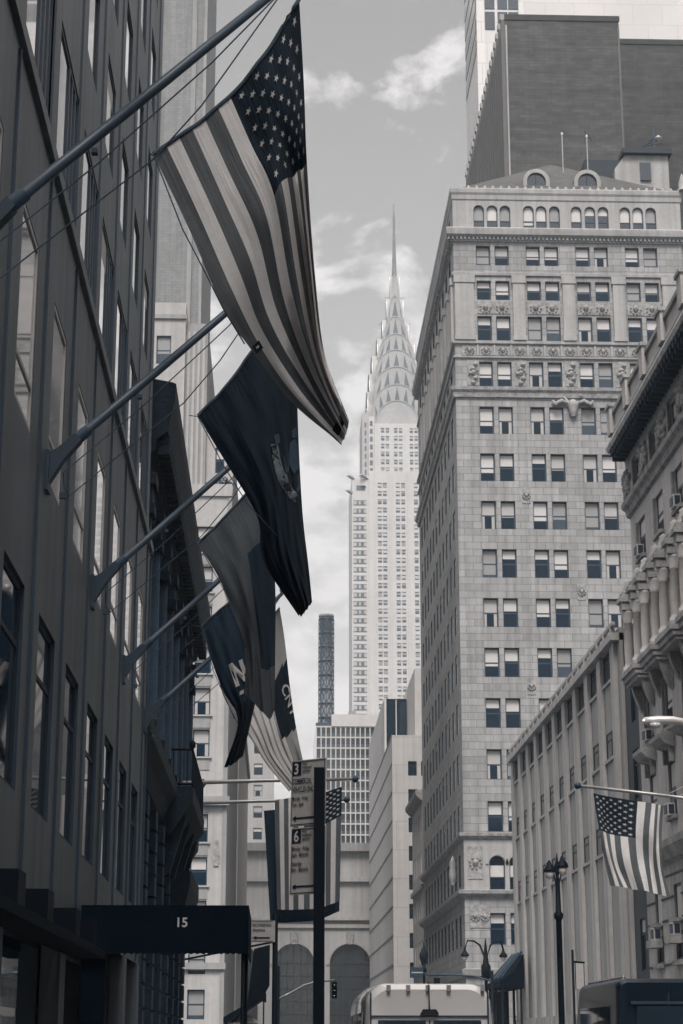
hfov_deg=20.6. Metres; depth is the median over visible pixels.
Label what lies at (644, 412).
ornate building
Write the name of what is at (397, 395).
triangle window
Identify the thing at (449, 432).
window
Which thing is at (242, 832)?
narrow building
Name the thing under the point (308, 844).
parking sign
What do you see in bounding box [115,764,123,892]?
window
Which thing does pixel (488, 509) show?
window
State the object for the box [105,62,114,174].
window
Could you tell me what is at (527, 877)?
window
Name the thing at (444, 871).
window
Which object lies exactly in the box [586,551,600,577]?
window
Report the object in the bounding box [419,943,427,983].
street lamp
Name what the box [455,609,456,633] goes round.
window
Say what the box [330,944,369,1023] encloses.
arched window
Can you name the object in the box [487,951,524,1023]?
awning
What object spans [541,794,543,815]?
window
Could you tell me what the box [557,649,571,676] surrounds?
window
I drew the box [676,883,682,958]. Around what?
window
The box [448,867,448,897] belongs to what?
window
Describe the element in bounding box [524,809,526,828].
window
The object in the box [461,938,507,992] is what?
street lamp
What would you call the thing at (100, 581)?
flagpole
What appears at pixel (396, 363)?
triangle window
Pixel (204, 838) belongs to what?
window
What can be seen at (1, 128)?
window
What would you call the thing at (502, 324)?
window
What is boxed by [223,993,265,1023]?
shop awning
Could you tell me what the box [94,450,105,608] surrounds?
window
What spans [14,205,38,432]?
window
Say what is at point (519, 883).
window
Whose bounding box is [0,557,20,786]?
window
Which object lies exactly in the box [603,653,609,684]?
window
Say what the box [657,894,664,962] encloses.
window
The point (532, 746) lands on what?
window
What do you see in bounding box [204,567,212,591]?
window
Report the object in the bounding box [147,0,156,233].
window
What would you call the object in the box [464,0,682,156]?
pale skyscraper
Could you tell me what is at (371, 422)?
side window
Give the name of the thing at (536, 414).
window
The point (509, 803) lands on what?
window
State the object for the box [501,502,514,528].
window
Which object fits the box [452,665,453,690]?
window
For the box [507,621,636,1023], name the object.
ribbed building
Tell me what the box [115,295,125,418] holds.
window
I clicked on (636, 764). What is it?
window
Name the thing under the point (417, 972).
traffic signal
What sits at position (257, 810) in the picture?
window
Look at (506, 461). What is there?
window
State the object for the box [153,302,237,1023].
terraced building
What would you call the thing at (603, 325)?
window
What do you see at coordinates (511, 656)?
window
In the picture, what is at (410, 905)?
window
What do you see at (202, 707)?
window
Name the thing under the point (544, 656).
window
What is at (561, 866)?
street lamp
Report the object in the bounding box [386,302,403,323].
triangle window
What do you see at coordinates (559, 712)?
window
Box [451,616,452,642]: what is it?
window
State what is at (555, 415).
window
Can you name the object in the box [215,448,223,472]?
window
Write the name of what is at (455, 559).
window
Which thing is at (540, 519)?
window
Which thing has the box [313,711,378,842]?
glass block
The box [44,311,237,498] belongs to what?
flagpole
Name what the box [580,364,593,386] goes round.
window
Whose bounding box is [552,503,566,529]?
window
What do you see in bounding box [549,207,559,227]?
arched window
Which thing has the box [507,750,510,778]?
window
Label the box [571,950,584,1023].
sign post
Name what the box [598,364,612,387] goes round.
window
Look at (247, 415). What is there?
state flag
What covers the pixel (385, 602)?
window
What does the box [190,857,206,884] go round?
window
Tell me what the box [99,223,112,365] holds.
window
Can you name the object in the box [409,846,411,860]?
window
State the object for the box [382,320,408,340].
triangle window
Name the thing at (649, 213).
arched window
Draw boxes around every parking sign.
[251,914,277,1023]
[290,758,326,1023]
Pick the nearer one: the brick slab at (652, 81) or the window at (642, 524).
the window at (642, 524)
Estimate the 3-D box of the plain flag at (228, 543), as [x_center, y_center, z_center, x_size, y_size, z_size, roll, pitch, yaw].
[-1.580,1.305,30.390,1.734,3.948,0.688,12,-20,-35]
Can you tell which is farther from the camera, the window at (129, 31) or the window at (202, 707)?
the window at (202, 707)
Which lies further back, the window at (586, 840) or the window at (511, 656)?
the window at (511, 656)
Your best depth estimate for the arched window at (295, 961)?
303.32 m
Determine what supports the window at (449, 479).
in the stone tower at (552, 288)
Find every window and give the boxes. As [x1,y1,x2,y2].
[0,121,2,171]
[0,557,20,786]
[0,935,107,1023]
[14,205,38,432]
[26,0,53,112]
[31,620,50,818]
[48,306,65,504]
[56,26,77,213]
[59,669,74,842]
[73,387,87,561]
[80,134,96,295]
[82,707,94,863]
[88,0,98,88]
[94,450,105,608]
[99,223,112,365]
[100,739,110,878]
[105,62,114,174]
[110,504,119,646]
[113,0,117,19]
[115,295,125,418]
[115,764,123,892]
[120,146,127,243]
[124,550,132,678]
[125,5,131,101]
[128,352,136,467]
[128,787,134,903]
[132,216,138,305]
[135,588,142,706]
[137,86,142,175]
[139,405,146,508]
[141,0,145,49]
[143,277,147,355]
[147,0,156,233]
[156,336,170,363]
[187,990,204,1018]
[188,953,204,973]
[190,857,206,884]
[193,688,210,714]
[193,730,209,756]
[195,648,210,672]
[197,901,205,904]
[198,527,212,551]
[198,814,207,841]
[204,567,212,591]
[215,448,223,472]
[247,949,257,1023]
[253,806,261,817]
[253,828,261,838]
[254,764,262,774]
[254,785,261,795]
[278,944,312,1023]
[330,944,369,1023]
[365,421,372,473]
[372,371,413,402]
[373,353,414,385]
[375,389,417,415]
[378,428,418,622]
[379,339,411,358]
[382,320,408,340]
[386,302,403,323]
[408,761,416,775]
[408,789,416,801]
[408,818,411,831]
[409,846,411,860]
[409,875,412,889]
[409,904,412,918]
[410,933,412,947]
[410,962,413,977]
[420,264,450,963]
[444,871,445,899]
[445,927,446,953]
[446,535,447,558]
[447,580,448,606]
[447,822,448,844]
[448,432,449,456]
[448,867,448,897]
[449,479,450,502]
[449,720,450,746]
[450,768,451,795]
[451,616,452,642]
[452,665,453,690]
[452,921,453,950]
[453,713,454,740]
[454,559,455,585]
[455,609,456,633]
[456,657,457,684]
[456,918,457,948]
[459,855,460,887]
[460,916,461,946]
[473,206,483,226]
[476,247,658,373]
[477,317,491,339]
[479,363,492,385]
[479,408,493,433]
[480,454,494,480]
[481,502,495,528]
[482,550,496,577]
[483,599,497,626]
[484,648,498,676]
[485,699,500,727]
[486,750,501,778]
[487,206,496,226]
[488,802,502,831]
[489,857,504,888]
[490,913,505,944]
[496,317,510,340]
[497,363,511,385]
[498,408,512,433]
[499,455,513,480]
[500,207,509,226]
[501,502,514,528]
[502,550,516,577]
[503,599,517,626]
[504,649,518,676]
[505,699,520,727]
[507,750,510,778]
[508,802,511,831]
[509,858,512,888]
[510,913,514,944]
[512,990,516,1023]
[515,759,517,779]
[517,817,519,835]
[518,880,520,900]
[523,207,533,227]
[523,751,525,772]
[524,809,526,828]
[526,875,528,896]
[528,318,541,340]
[529,363,542,386]
[530,408,544,433]
[531,742,533,763]
[532,455,545,481]
[532,802,535,822]
[533,502,547,528]
[534,550,548,577]
[534,870,537,891]
[536,207,545,227]
[536,599,550,626]
[537,649,551,676]
[539,699,550,715]
[539,731,542,754]
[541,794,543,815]
[543,864,546,886]
[546,318,560,340]
[548,363,561,386]
[548,721,551,744]
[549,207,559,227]
[549,408,563,434]
[550,785,553,807]
[551,455,564,481]
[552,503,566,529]
[552,857,555,880]
[554,551,568,577]
[555,599,569,626]
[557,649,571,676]
[557,709,561,734]
[559,776,563,799]
[562,851,566,875]
[568,696,572,723]
[570,766,574,789]
[571,208,581,227]
[572,843,577,869]
[578,318,591,341]
[579,683,583,711]
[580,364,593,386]
[581,409,595,434]
[581,755,586,780]
[583,456,597,481]
[584,835,589,862]
[585,208,594,228]
[585,503,599,529]
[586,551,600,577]
[588,600,602,627]
[591,668,596,698]
[593,743,599,770]
[596,319,610,341]
[596,829,602,855]
[598,208,608,228]
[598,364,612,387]
[600,409,606,434]
[602,456,616,481]
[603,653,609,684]
[604,503,618,529]
[606,551,620,578]
[606,731,612,759]
[608,600,622,627]
[619,208,629,228]
[632,209,642,228]
[632,694,635,721]
[634,749,639,799]
[640,516,645,551]
[641,918,646,970]
[645,209,655,228]
[648,701,653,737]
[651,774,656,803]
[657,492,663,529]
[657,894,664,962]
[666,683,672,724]
[670,760,677,812]
[672,401,675,423]
[676,463,682,501]
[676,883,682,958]
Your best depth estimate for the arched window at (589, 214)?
165.92 m
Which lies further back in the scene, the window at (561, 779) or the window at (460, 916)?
the window at (460, 916)
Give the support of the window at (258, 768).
in the distant tower at (259, 768)
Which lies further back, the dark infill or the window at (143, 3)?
the dark infill
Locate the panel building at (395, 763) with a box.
[369,668,421,986]
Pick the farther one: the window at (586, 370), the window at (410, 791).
the window at (410, 791)
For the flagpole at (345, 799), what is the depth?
62.62 m
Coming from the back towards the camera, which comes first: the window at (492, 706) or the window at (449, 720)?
the window at (449, 720)
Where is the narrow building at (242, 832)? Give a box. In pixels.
[234,741,249,1023]
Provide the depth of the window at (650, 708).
76.02 m
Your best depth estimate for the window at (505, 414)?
160.58 m
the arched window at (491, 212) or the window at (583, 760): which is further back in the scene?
the arched window at (491, 212)
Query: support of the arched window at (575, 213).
in the stone tower at (552, 288)
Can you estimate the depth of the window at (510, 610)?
155.99 m
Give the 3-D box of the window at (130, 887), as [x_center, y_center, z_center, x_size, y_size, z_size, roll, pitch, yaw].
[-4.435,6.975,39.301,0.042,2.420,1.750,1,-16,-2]
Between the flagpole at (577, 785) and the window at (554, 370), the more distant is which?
the window at (554, 370)
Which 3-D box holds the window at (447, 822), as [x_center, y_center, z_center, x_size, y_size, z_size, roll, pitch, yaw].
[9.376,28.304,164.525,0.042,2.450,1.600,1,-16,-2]
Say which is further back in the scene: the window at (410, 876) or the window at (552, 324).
the window at (410, 876)
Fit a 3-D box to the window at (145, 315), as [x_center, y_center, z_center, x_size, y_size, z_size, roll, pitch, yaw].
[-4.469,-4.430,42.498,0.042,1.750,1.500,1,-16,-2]
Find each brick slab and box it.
[465,14,624,185]
[620,39,682,252]
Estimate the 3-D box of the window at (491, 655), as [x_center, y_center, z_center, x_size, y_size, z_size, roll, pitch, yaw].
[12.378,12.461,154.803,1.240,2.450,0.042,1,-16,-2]
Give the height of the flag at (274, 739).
4.215 m
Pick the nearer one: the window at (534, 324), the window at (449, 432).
the window at (534, 324)
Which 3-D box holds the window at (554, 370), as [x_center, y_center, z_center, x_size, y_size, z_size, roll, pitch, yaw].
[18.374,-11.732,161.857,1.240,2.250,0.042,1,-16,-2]
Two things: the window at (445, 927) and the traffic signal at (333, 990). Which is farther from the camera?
the window at (445, 927)
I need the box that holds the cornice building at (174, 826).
[138,379,210,1023]
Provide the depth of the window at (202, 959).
147.94 m
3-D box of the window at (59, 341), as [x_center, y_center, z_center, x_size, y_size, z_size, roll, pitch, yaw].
[-3.853,-1.418,25.271,0.042,2.420,1.500,1,-16,-2]
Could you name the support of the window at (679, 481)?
in the ornate building at (644, 412)
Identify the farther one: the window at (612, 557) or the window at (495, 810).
the window at (612, 557)
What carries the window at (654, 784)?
in the ornate building at (644, 412)
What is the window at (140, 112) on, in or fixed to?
in the office building at (77, 312)
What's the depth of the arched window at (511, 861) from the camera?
150.16 m
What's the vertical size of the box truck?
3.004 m
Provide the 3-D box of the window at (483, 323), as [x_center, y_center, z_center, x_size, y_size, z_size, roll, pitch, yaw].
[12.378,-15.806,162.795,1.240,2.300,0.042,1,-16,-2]
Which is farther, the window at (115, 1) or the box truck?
the box truck
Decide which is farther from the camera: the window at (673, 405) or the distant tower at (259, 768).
the distant tower at (259, 768)
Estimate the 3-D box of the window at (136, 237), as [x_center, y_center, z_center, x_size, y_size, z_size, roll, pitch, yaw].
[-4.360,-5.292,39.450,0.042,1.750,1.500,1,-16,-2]
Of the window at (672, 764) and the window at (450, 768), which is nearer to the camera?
the window at (672, 764)
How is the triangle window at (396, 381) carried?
in the crowned skyscraper at (384, 609)
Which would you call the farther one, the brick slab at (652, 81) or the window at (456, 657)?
the brick slab at (652, 81)
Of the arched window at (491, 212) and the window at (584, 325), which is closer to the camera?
the window at (584, 325)
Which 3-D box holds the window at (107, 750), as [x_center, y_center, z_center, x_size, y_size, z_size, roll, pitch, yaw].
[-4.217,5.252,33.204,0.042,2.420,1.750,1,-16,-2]
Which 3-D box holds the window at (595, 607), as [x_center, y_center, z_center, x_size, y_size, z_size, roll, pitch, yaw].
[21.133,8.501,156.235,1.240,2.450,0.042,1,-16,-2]
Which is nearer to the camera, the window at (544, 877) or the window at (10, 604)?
the window at (10, 604)
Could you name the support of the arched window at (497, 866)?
in the stone tower at (552, 288)
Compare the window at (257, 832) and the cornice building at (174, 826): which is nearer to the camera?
the cornice building at (174, 826)
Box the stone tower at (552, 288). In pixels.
[412,127,682,1023]
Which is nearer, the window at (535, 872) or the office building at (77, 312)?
the office building at (77, 312)
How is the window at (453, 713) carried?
in the stone tower at (552, 288)
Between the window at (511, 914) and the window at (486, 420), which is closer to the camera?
the window at (511, 914)
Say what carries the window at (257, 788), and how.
in the distant tower at (259, 768)
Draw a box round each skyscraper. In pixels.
[318,613,333,722]
[345,204,420,713]
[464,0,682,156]
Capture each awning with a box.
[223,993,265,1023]
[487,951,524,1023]
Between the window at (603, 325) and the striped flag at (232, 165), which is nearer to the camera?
the striped flag at (232, 165)
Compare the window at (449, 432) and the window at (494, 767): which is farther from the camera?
the window at (449, 432)
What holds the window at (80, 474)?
in the office building at (77, 312)
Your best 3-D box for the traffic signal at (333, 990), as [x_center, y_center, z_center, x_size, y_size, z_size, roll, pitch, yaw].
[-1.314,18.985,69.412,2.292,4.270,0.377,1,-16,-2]
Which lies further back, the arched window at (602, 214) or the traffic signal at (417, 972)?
the arched window at (602, 214)
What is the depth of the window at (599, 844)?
87.54 m
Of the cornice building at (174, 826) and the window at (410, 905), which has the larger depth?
the window at (410, 905)
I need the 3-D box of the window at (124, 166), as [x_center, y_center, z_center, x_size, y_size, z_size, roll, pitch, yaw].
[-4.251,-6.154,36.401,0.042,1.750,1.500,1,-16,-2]
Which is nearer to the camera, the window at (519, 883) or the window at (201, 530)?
the window at (519, 883)
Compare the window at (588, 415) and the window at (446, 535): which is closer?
the window at (588, 415)
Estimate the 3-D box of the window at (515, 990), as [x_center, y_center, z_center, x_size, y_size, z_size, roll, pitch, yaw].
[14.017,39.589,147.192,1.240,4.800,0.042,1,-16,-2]
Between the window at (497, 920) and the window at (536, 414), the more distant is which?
the window at (536, 414)
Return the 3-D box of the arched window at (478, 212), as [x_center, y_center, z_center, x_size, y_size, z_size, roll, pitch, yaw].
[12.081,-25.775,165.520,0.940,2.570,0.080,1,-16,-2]
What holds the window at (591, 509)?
in the stone tower at (552, 288)
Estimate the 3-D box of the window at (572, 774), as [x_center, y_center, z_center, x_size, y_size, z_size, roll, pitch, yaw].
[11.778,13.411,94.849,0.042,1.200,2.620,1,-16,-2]
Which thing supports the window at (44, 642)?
in the office building at (77, 312)
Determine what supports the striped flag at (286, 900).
hanging from the flagpole at (354, 778)
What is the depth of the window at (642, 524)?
77.88 m
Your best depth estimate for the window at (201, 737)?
152.67 m
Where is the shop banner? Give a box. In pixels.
[185,942,271,1008]
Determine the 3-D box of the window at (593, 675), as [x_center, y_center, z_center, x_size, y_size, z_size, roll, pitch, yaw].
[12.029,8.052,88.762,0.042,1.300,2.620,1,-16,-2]
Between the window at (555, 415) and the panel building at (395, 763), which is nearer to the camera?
the window at (555, 415)
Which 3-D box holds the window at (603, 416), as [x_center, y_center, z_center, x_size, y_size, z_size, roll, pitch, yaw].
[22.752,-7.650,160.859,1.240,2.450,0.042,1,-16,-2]
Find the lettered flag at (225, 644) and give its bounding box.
[191,603,254,766]
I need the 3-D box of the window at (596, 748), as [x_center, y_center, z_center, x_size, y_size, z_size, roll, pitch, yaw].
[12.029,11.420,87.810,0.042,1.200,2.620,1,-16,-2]
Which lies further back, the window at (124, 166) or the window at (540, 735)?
the window at (540, 735)
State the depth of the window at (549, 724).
103.71 m
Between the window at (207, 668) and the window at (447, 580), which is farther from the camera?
the window at (447, 580)
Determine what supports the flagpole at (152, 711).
attached to the office building at (77, 312)
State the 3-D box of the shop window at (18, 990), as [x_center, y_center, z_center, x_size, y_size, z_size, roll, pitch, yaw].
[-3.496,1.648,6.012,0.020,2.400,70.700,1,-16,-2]
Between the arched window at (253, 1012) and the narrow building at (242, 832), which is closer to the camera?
the narrow building at (242, 832)
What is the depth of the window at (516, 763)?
117.86 m
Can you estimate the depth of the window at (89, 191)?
29.99 m
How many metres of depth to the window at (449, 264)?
187.33 m
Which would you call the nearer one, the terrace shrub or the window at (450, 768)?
the terrace shrub
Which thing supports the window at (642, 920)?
in the dark infill
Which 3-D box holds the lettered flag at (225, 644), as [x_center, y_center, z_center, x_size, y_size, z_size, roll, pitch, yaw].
[-2.106,3.081,36.558,1.524,3.747,0.794,13,-20,-39]
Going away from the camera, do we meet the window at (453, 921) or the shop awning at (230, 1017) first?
the shop awning at (230, 1017)
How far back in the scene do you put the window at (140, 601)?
40.93 m
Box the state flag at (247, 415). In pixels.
[189,350,311,615]
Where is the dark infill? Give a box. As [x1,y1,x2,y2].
[623,624,649,978]
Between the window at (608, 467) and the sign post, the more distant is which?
the window at (608, 467)
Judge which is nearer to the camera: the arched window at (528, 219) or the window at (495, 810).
the window at (495, 810)
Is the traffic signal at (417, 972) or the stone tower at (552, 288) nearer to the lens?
the traffic signal at (417, 972)
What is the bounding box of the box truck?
[577,976,682,1023]
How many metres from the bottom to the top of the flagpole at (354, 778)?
0.462 m
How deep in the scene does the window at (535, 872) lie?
108.76 m
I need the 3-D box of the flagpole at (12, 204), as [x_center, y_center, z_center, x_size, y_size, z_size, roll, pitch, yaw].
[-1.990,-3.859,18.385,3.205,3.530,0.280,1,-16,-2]
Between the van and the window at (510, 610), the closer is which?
the van
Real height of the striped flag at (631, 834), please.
3.272 m
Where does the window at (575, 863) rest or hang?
in the ribbed building at (577, 732)
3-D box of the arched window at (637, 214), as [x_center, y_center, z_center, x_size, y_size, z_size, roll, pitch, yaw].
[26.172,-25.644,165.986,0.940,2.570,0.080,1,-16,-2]
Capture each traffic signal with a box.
[277,966,336,1023]
[411,967,494,1023]
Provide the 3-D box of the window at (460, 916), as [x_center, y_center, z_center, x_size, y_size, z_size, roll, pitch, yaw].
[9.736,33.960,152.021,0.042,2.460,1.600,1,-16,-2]
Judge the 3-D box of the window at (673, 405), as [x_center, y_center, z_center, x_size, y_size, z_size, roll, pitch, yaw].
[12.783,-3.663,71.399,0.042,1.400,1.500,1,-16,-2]
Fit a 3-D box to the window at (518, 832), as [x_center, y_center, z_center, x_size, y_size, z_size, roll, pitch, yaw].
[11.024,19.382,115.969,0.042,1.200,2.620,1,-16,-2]
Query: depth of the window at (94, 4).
30.63 m
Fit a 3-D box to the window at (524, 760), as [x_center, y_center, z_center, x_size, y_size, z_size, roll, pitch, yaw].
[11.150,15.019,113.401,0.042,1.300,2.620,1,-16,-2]
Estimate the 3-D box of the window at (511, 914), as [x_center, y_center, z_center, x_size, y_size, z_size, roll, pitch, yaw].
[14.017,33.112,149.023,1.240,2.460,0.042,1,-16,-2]
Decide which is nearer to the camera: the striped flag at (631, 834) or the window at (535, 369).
the striped flag at (631, 834)
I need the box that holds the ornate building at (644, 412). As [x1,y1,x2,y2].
[604,267,682,978]
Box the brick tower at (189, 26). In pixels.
[155,0,216,337]
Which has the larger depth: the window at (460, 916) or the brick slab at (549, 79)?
the brick slab at (549, 79)
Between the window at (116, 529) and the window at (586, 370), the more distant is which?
the window at (586, 370)
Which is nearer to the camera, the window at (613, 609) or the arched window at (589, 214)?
the window at (613, 609)
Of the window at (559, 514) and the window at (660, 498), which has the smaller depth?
the window at (660, 498)
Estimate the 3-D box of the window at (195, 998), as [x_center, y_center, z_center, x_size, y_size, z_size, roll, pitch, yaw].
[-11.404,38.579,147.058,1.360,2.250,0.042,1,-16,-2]
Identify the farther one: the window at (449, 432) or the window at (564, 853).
the window at (449, 432)
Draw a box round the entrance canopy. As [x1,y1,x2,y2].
[79,905,251,1023]
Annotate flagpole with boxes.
[0,0,276,278]
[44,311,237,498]
[90,465,240,614]
[122,578,229,687]
[144,589,282,736]
[182,775,358,785]
[203,796,349,804]
[574,782,682,799]
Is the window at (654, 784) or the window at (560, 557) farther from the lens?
the window at (560, 557)
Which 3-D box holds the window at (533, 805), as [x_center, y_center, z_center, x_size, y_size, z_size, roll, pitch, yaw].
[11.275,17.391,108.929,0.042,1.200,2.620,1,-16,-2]
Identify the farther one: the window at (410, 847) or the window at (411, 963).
the window at (410, 847)
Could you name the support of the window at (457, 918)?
in the stone tower at (552, 288)
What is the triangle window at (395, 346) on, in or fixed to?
in the crowned skyscraper at (384, 609)
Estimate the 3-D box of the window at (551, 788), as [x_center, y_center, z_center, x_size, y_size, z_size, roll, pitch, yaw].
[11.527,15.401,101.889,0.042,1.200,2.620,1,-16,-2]
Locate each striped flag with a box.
[150,0,348,444]
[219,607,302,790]
[275,787,341,909]
[593,793,669,896]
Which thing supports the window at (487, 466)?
in the stone tower at (552, 288)
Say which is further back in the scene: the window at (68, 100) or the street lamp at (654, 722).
the street lamp at (654, 722)
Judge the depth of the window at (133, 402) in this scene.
39.17 m
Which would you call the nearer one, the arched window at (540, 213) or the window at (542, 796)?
the window at (542, 796)
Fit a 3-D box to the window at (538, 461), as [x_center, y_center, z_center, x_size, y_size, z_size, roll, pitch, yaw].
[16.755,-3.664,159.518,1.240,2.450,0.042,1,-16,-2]
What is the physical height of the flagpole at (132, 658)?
3.530 m
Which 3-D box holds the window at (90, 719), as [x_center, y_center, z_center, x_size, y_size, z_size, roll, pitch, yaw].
[-4.108,4.390,30.155,0.042,2.420,1.750,1,-16,-2]
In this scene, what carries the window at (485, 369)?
in the stone tower at (552, 288)
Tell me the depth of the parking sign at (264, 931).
29.21 m
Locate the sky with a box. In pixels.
[210,0,467,809]
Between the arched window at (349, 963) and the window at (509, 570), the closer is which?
the window at (509, 570)
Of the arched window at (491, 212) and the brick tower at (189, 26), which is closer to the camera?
the arched window at (491, 212)
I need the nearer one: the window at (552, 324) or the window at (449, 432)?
the window at (552, 324)
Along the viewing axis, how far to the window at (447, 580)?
167.51 m
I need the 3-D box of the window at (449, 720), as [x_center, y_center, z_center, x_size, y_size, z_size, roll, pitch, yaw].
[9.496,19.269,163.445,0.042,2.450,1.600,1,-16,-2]
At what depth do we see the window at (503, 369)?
161.72 m
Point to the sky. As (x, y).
(385, 80)
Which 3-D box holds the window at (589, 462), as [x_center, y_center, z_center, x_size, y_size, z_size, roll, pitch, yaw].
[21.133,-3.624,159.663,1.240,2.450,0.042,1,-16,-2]
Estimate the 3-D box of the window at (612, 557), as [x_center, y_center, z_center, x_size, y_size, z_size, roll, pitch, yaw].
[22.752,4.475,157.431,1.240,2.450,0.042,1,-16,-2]
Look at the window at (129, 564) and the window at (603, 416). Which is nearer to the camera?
the window at (129, 564)
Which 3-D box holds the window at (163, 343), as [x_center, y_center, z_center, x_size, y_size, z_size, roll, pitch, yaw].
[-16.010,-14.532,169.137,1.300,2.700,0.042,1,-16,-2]
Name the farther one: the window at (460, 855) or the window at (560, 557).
the window at (560, 557)
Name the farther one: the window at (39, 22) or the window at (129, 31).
the window at (129, 31)
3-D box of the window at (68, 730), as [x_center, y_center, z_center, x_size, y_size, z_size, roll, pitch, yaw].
[-4.000,3.528,27.106,0.042,2.420,1.750,1,-16,-2]
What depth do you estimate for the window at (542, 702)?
154.06 m
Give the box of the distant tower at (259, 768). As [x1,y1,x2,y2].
[247,736,273,842]
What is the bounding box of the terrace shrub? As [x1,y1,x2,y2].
[204,476,232,485]
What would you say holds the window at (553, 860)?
in the ribbed building at (577, 732)
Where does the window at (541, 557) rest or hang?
in the stone tower at (552, 288)
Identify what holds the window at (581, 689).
in the ribbed building at (577, 732)
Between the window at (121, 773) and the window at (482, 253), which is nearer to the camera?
the window at (121, 773)
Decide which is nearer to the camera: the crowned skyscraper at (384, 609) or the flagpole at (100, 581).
the flagpole at (100, 581)
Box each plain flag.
[190,494,275,718]
[264,810,339,922]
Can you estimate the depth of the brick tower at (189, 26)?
253.67 m
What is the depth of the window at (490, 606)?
155.95 m
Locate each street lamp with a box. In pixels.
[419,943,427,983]
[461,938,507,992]
[543,853,568,1023]
[642,716,682,728]
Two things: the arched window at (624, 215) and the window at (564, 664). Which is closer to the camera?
the window at (564, 664)
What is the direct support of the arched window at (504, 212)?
in the stone tower at (552, 288)
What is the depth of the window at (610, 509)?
158.56 m
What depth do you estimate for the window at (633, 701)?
80.31 m
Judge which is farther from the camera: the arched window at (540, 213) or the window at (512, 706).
the arched window at (540, 213)
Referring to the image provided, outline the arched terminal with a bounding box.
[247,843,369,1023]
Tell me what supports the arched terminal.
on the ground
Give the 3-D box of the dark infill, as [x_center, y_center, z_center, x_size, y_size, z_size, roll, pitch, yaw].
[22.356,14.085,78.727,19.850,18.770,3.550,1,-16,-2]
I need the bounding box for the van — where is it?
[348,981,493,1023]
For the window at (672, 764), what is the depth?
71.52 m
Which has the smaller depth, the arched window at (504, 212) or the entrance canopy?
the entrance canopy
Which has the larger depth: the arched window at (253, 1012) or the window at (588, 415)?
the arched window at (253, 1012)
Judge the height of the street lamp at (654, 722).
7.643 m
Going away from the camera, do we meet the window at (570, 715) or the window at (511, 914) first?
the window at (570, 715)
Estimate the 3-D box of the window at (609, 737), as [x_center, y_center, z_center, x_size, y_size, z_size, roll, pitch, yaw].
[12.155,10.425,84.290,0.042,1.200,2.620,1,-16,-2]
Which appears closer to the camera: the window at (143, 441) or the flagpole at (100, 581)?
the flagpole at (100, 581)
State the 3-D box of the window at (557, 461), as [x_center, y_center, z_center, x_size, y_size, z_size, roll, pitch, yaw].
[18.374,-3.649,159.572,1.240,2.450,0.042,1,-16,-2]
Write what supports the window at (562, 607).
in the stone tower at (552, 288)
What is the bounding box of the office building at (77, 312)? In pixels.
[0,0,163,1023]
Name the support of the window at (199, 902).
in the terraced building at (209, 987)
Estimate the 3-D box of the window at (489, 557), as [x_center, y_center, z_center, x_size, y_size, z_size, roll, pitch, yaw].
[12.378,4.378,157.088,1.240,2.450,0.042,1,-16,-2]
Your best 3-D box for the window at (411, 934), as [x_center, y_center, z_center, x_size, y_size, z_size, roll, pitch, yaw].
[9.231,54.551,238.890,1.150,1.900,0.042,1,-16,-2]
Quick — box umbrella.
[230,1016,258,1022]
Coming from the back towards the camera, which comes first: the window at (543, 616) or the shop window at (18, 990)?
the window at (543, 616)
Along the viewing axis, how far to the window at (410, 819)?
242.84 m
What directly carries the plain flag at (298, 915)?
hanging from the flagpole at (345, 799)
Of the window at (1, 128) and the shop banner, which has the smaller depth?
the window at (1, 128)

